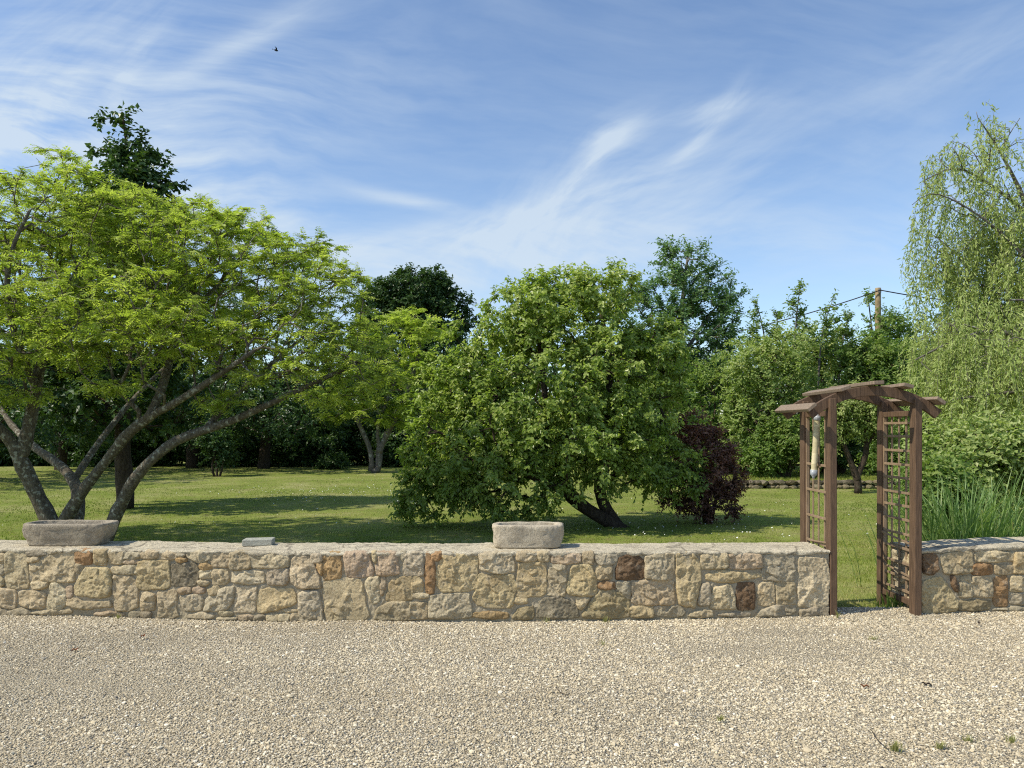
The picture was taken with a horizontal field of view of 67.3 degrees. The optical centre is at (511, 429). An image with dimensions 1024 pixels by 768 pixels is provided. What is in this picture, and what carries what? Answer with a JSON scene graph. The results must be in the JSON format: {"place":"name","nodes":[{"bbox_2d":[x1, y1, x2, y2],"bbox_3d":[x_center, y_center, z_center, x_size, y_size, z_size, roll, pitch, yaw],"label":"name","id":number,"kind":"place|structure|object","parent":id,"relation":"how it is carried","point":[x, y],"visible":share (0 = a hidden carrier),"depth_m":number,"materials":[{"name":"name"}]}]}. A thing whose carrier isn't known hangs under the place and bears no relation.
{"place":"outdoors","nodes":[
{"label":"outdoors","id":0,"kind":"place"},
{"bbox_2d":[0,606,1023,767],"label":"gravel yard","id":1,"kind":"structure","parent":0,"point":[410,723],"depth_m":4.76,"materials":[{"name":"beige gravel"}]},
{"bbox_2d":[0,540,829,621],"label":"stone wall","id":2,"kind":"structure","parent":1,"relation":"on","point":[377,581],"depth_m":6.72,"materials":[{"name":"beige stone"}]},
{"bbox_2d":[22,520,118,545],"bbox_3d":[-4.112,0.959,7.169,0.812,0.208,0.375,0,0,0],"label":"stone trough","id":3,"kind":"object","parent":2,"relation":"on","point":[67,532],"visible":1,"depth_m":7.02,"materials":[{"name":"stone"}]},
{"bbox_2d":[242,537,274,545],"bbox_3d":[-2.337,1.030,7.100,0.266,0.057,0.172,0,0,-7],"label":"stone slab","id":4,"kind":"object","parent":2,"relation":"on","point":[264,541],"depth_m":7.03,"materials":[{"name":"grey stone"}]},
{"bbox_2d":[492,521,563,548],"bbox_3d":[0.146,0.952,7.001,0.656,0.209,0.339,0,0,0],"label":"stone trough","id":5,"kind":"object","parent":2,"relation":"on","point":[537,534],"visible":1,"depth_m":6.85,"materials":[{"name":"stone"}]},
{"bbox_2d":[885,739,907,751],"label":"grass tuft","id":6,"kind":"object","parent":1,"relation":"on","point":[894,747],"visible":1,"depth_m":3.95,"materials":[{"name":"green plant"}]},
{"bbox_2d":[930,740,950,748],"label":"grass tuft","id":7,"kind":"object","parent":1,"relation":"on","point":[941,745],"visible":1,"depth_m":3.97,"materials":[{"name":"green plant"}]},
{"bbox_2d":[962,734,978,742],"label":"grass tuft","id":8,"kind":"object","parent":1,"relation":"on","point":[968,738],"visible":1,"depth_m":4.06,"materials":[{"name":"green plant"}]},
{"bbox_2d":[1004,734,1015,743],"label":"grass tuft","id":9,"kind":"object","parent":1,"relation":"on","point":[1011,740],"visible":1,"depth_m":4.05,"materials":[{"name":"green plant"}]},
{"bbox_2d":[0,454,1023,606],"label":"lawn","id":10,"kind":"structure","parent":0,"point":[274,483],"depth_m":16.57,"materials":[{"name":"plant"}]},
{"bbox_2d":[0,446,34,465],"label":"dark shrub","id":11,"kind":"object","parent":10,"relation":"on","point":[4,452],"visible":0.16,"depth_m":36.67,"materials":[{"name":"green plant"}]},
{"bbox_2d":[0,417,83,465],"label":"dark shrub","id":12,"kind":"object","parent":10,"relation":"on","point":[37,459],"visible":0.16,"depth_m":36.83,"materials":[{"name":"green plant"}]},
{"bbox_2d":[0,272,103,455],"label":"dark tree","id":13,"kind":"object","parent":10,"relation":"on","point":[39,435],"visible":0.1,"depth_m":25.14,"materials":[{"name":"green plant"}]},
{"bbox_2d":[0,276,172,469],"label":"dark tree","id":14,"kind":"object","parent":10,"relation":"on","point":[60,453],"visible":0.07,"depth_m":32.47,"materials":[{"name":"green plant"}]},
{"bbox_2d":[67,432,148,467],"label":"dark shrub","id":15,"kind":"object","parent":10,"relation":"on","point":[76,455],"visible":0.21,"depth_m":36.57,"materials":[{"name":"green plant"}]},
{"bbox_2d":[3,101,235,508],"bbox_3d":[-8.768,-2.783,17.262,4.722,9.065,4.266,0,0,35],"label":"upright tree","id":16,"kind":"object","parent":10,"relation":"on","point":[138,171],"visible":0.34,"depth_m":16.81,"materials":[{"name":"green plant"}]},
{"bbox_2d":[131,416,186,466],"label":"dark shrub","id":17,"kind":"object","parent":10,"relation":"on","point":[169,458],"visible":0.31,"depth_m":37.12,"materials":[{"name":"green plant"}]},
{"bbox_2d":[94,291,294,467],"bbox_3d":[-14.318,-2.542,34.435,8.850,9.035,9.681,0,0,0],"label":"dark tree","id":18,"kind":"object","parent":10,"relation":"on","point":[191,459],"visible":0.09,"depth_m":33.73,"materials":[{"name":"green plant"}]},
{"bbox_2d":[0,144,417,540],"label":"spreading tree","id":19,"kind":"object","parent":10,"relation":"on","point":[48,336],"visible":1,"depth_m":10.92,"materials":[{"name":"green plant"}]},
{"bbox_2d":[188,418,242,476],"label":"sapling","id":20,"kind":"object","parent":10,"relation":"on","point":[216,444],"visible":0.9,"depth_m":28.89,"materials":[{"name":"green plant"}]},
{"bbox_2d":[177,421,262,466],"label":"dark shrub","id":21,"kind":"object","parent":10,"relation":"on","point":[246,461],"visible":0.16,"depth_m":36.92,"materials":[{"name":"green plant"}]},
{"bbox_2d":[178,281,357,468],"bbox_3d":[-10.832,-2.315,33.454,8.656,8.746,9.442,0,0,0],"label":"dark tree","id":22,"kind":"object","parent":10,"relation":"on","point":[269,419],"visible":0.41,"depth_m":32.15,"materials":[{"name":"green plant"}]},
{"bbox_2d":[243,402,346,466],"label":"dark shrub","id":23,"kind":"object","parent":10,"relation":"on","point":[279,457],"visible":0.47,"depth_m":36.56,"materials":[{"name":"green plant"}]},
{"bbox_2d":[314,447,353,469],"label":"shrub","id":24,"kind":"object","parent":10,"relation":"on","point":[329,461],"visible":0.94,"depth_m":33.77,"materials":[{"name":"green plant"}]},
{"bbox_2d":[298,402,384,465],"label":"dark shrub","id":25,"kind":"object","parent":10,"relation":"on","point":[344,443],"visible":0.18,"depth_m":37.63,"materials":[{"name":"green plant"}]},
{"bbox_2d":[282,318,459,450],"bbox_3d":[-7.082,-1.840,39.773,10.216,7.875,6.650,0,0,0],"label":"dark tree","id":26,"kind":"object","parent":10,"relation":"on","point":[397,392],"visible":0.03,"depth_m":38.74,"materials":[{"name":"green plant"}]},
{"bbox_2d":[301,306,452,472],"bbox_3d":[-5.274,-1.596,30.977,6.802,6.832,4.093,0,0,0],"label":"forked tree","id":27,"kind":"object","parent":10,"relation":"on","point":[413,329],"visible":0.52,"depth_m":30.72,"materials":[{"name":"green plant"}]},
{"bbox_2d":[354,407,447,467],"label":"dark shrub","id":28,"kind":"object","parent":10,"relation":"on","point":[389,455],"visible":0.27,"depth_m":36.71,"materials":[{"name":"green plant"}]},
{"bbox_2d":[344,262,479,416],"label":"dark tree","id":29,"kind":"object","parent":10,"relation":"on","point":[435,293],"visible":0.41,"depth_m":46.64,"materials":[{"name":"green plant"}]},
{"bbox_2d":[424,411,500,466],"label":"dark shrub","id":30,"kind":"object","parent":10,"relation":"on","point":[486,431],"visible":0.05,"depth_m":37.47,"materials":[{"name":"green plant"}]},
{"bbox_2d":[408,326,580,438],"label":"dark tree","id":31,"kind":"object","parent":10,"relation":"on","point":[450,342],"visible":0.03,"depth_m":41.70,"materials":[{"name":"green plant"}]},
{"bbox_2d":[161,477,848,542],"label":"daisies","id":32,"kind":"object","parent":10,"relation":"on","point":[462,520],"visible":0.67,"depth_m":15.43,"materials":[{"name":"white plant"}]},
{"bbox_2d":[386,256,711,528],"bbox_3d":[0.715,-0.515,13.912,5.156,5.124,4.220,0,0,30],"label":"bushy tree","id":33,"kind":"object","parent":10,"relation":"on","point":[593,408],"visible":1,"depth_m":13.33,"materials":[{"name":"green plant"}]},
{"bbox_2d":[579,368,700,475],"bbox_3d":[4.448,-0.196,26.345,4.316,4.328,3.531,0,0,0],"label":"shrub","id":34,"kind":"object","parent":10,"relation":"on","point":[643,389],"visible":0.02,"depth_m":26.41,"materials":[{"name":"green plant"}]},
{"bbox_2d":[612,234,752,413],"bbox_3d":[6.417,-2.565,29.150,5.969,9.812,4.306,0,0,0],"label":"leafy tree","id":35,"kind":"object","parent":10,"relation":"on","point":[690,307],"visible":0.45,"depth_m":28.59,"materials":[{"name":"green plant"}]},
{"bbox_2d":[651,406,751,524],"bbox_3d":[3.551,0.697,14.555,1.994,2.320,1.368,0,0,0],"label":"purple shrub","id":36,"kind":"object","parent":10,"relation":"on","point":[721,491],"visible":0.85,"depth_m":14.39,"materials":[{"name":"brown plant"}]},
{"bbox_2d":[684,479,1003,488],"bbox_3d":[10.571,1.642,23.134,10.856,0.350,0.467,0,0,-1],"label":"stone edging","id":37,"kind":"object","parent":10,"relation":"on","point":[794,484],"visible":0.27,"depth_m":23.01,"materials":[{"name":"grey stone"}]},
{"bbox_2d":[810,378,903,493],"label":"forked tree","id":38,"kind":"object","parent":10,"relation":"on","point":[866,422],"visible":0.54,"depth_m":21.38,"materials":[{"name":"green plant"}]},
{"bbox_2d":[775,381,945,615],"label":"garden arch","id":39,"kind":"structure","parent":10,"relation":"on","point":[813,404],"depth_m":7.04,"materials":[{"name":"brown wood"}]},
{"bbox_2d":[810,414,820,478],"bbox_3d":[2.816,0.136,7.120,0.107,0.627,0.061,0,0,0],"label":"hanging tube","id":40,"kind":"object","parent":39,"relation":"hanging from","point":[815,447],"visible":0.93,"depth_m":7.10,"materials":[{"name":"beige plastic"}]},
{"bbox_2d":[870,590,905,608],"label":"weed tuft","id":41,"kind":"object","parent":10,"relation":"on","point":[893,602],"visible":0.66,"depth_m":7.21,"materials":[{"name":"green plant"}]},
{"bbox_2d":[814,463,1023,586],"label":"ornamental grass","id":42,"kind":"object","parent":10,"relation":"on","point":[971,527],"depth_m":8.15,"materials":[{"name":"green plant"}]},
{"bbox_2d":[899,307,949,373],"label":"leafy tree","id":43,"kind":"object","parent":10,"relation":"on","point":[938,315],"visible":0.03,"depth_m":43.73,"materials":[{"name":"green plant"}]},
{"bbox_2d":[888,441,993,540],"bbox_3d":[5.702,0.893,10.213,1.236,1.506,1.242,0,0,40],"label":"leafy shrub","id":44,"kind":"object","parent":10,"relation":"on","point":[930,469],"visible":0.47,"depth_m":9.97,"materials":[{"name":"green plant"}]},
{"bbox_2d":[888,404,1023,537],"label":"bramble shrub","id":45,"kind":"object","parent":10,"relation":"on","point":[996,447],"visible":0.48,"depth_m":11.40,"materials":[{"name":"green plant"}]},
{"bbox_2d":[890,537,1023,613],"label":"stone wall","id":46,"kind":"structure","parent":10,"relation":"on","point":[977,574],"depth_m":6.96,"materials":[{"name":"beige stone"}]},
{"bbox_2d":[893,101,1023,460],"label":"willow tree","id":47,"kind":"object","parent":10,"relation":"on","point":[978,350],"visible":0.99,"depth_m":15.08,"materials":[{"name":"green plant"}]},
{"bbox_2d":[0,0,1023,429],"label":"sky","id":48,"kind":"structure","parent":0,"point":[487,141],"materials":[{"name":"blue"}]},
{"bbox_2d":[643,459,894,480],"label":"lawn","id":49,"kind":"structure","parent":0,"point":[875,477],"depth_m":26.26,"materials":[{"name":"plant"}]},
{"bbox_2d":[664,350,775,472],"bbox_3d":[7.149,-0.434,26.981,4.420,4.754,3.485,0,0,0],"label":"shrub","id":50,"kind":"object","parent":49,"relation":"on","point":[707,378],"visible":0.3,"depth_m":26.53,"materials":[{"name":"green plant"}]},
{"bbox_2d":[736,294,774,383],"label":"sapling","id":51,"kind":"object","parent":49,"relation":"on","point":[755,311],"visible":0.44,"depth_m":27.29,"materials":[{"name":"green plant"}]},
{"bbox_2d":[689,326,852,429],"bbox_3d":[12.600,-1.639,37.969,10.562,7.073,5.369,0,0,0],"label":"leafy tree","id":52,"kind":"object","parent":49,"relation":"on","point":[757,404],"visible":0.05,"depth_m":37.65,"materials":[{"name":"green plant"}]},
{"bbox_2d":[707,320,837,475],"bbox_3d":[8.728,-0.949,25.582,4.335,5.457,3.371,0,0,0],"label":"shrub","id":53,"kind":"object","parent":49,"relation":"on","point":[761,355],"visible":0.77,"depth_m":25.12,"materials":[{"name":"green plant"}]},
{"bbox_2d":[764,307,787,446],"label":"sapling","id":54,"kind":"object","parent":49,"relation":"on","point":[777,316],"visible":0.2,"depth_m":27.82,"materials":[{"name":"green plant"}]},
{"bbox_2d":[732,414,823,482],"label":"shrub","id":55,"kind":"object","parent":49,"relation":"on","point":[776,457],"visible":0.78,"depth_m":24.24,"materials":[{"name":"green plant"}]},
{"bbox_2d":[777,278,827,403],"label":"sapling","id":56,"kind":"object","parent":49,"relation":"on","point":[799,313],"visible":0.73,"depth_m":26.98,"materials":[{"name":"green plant"}]},
{"bbox_2d":[784,318,882,425],"bbox_3d":[12.233,-1.274,28.968,4.118,5.936,3.672,0,0,38],"label":"shrub","id":57,"kind":"object","parent":49,"relation":"on","point":[831,367],"visible":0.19,"depth_m":28.38,"materials":[{"name":"green plant"}]},
{"bbox_2d":[812,288,854,388],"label":"sapling","id":58,"kind":"object","parent":49,"relation":"on","point":[839,354],"visible":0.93,"depth_m":27.57,"materials":[{"name":"green plant"}]},
{"bbox_2d":[794,401,895,474],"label":"shrub","id":59,"kind":"object","parent":49,"relation":"on","point":[854,450],"visible":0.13,"depth_m":25.76,"materials":[{"name":"green plant"}]},
{"bbox_2d":[835,304,869,385],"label":"sapling","id":60,"kind":"object","parent":49,"relation":"on","point":[846,333],"visible":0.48,"depth_m":28.14,"materials":[{"name":"green plant"}]},
{"bbox_2d":[875,288,880,360],"bbox_3d":[14.516,-1.841,30.470,0.280,7.582,0.340,0,0,0],"label":"utility pole","id":61,"kind":"object","parent":49,"relation":"on","point":[878,299],"visible":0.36,"depth_m":30.41,"materials":[{"name":"brown wood"}]},
{"bbox_2d":[686,290,880,341],"bbox_3d":[8.384,-4.566,33.149,13.535,1.928,0.044,0,0,25],"label":"overhead wire","id":62,"kind":"object","parent":61,"relation":"attached to","point":[818,310],"visible":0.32,"depth_m":31.22,"materials":[{"name":"black"}]},
{"bbox_2d":[881,290,954,300],"bbox_3d":[18.721,-5.151,29.650,8.518,0.759,0.044,0,0,9],"label":"overhead wire","id":63,"kind":"object","parent":61,"relation":"attached to","point":[906,294],"visible":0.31,"depth_m":30.17,"materials":[{"name":"black"}]},
{"bbox_2d":[834,330,932,432],"bbox_3d":[13.648,-0.954,27.880,3.920,5.337,3.173,0,0,-32],"label":"shrub","id":64,"kind":"object","parent":49,"relation":"on","point":[885,362],"visible":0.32,"depth_m":27.51,"materials":[{"name":"green plant"}]},
{"bbox_2d":[854,286,930,360],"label":"tree","id":65,"kind":"object","parent":49,"relation":"on","point":[887,329],"visible":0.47,"depth_m":31.02,"materials":[{"name":"green plant"}]},
{"bbox_2d":[854,362,960,477],"bbox_3d":[12.130,-0.247,23.464,3.190,3.743,2.374,0,0,0],"label":"shrub","id":66,"kind":"object","parent":49,"relation":"on","point":[895,454],"visible":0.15,"depth_m":23.21,"materials":[{"name":"green plant"}]},
{"bbox_2d":[960,475,1023,536],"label":"ornamental grass","id":67,"kind":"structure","parent":0,"point":[1020,524],"depth_m":8.58,"materials":[{"name":"green plant"}]},
{"label":"ground","id":68,"kind":"structure","parent":0,"visible":0},
{"bbox_2d":[2,335,1021,444],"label":"woodland","id":69,"kind":"object","parent":68,"relation":"on","point":[556,369],"visible":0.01,"depth_m":54.37,"materials":[{"name":"green plant"}]}
]}

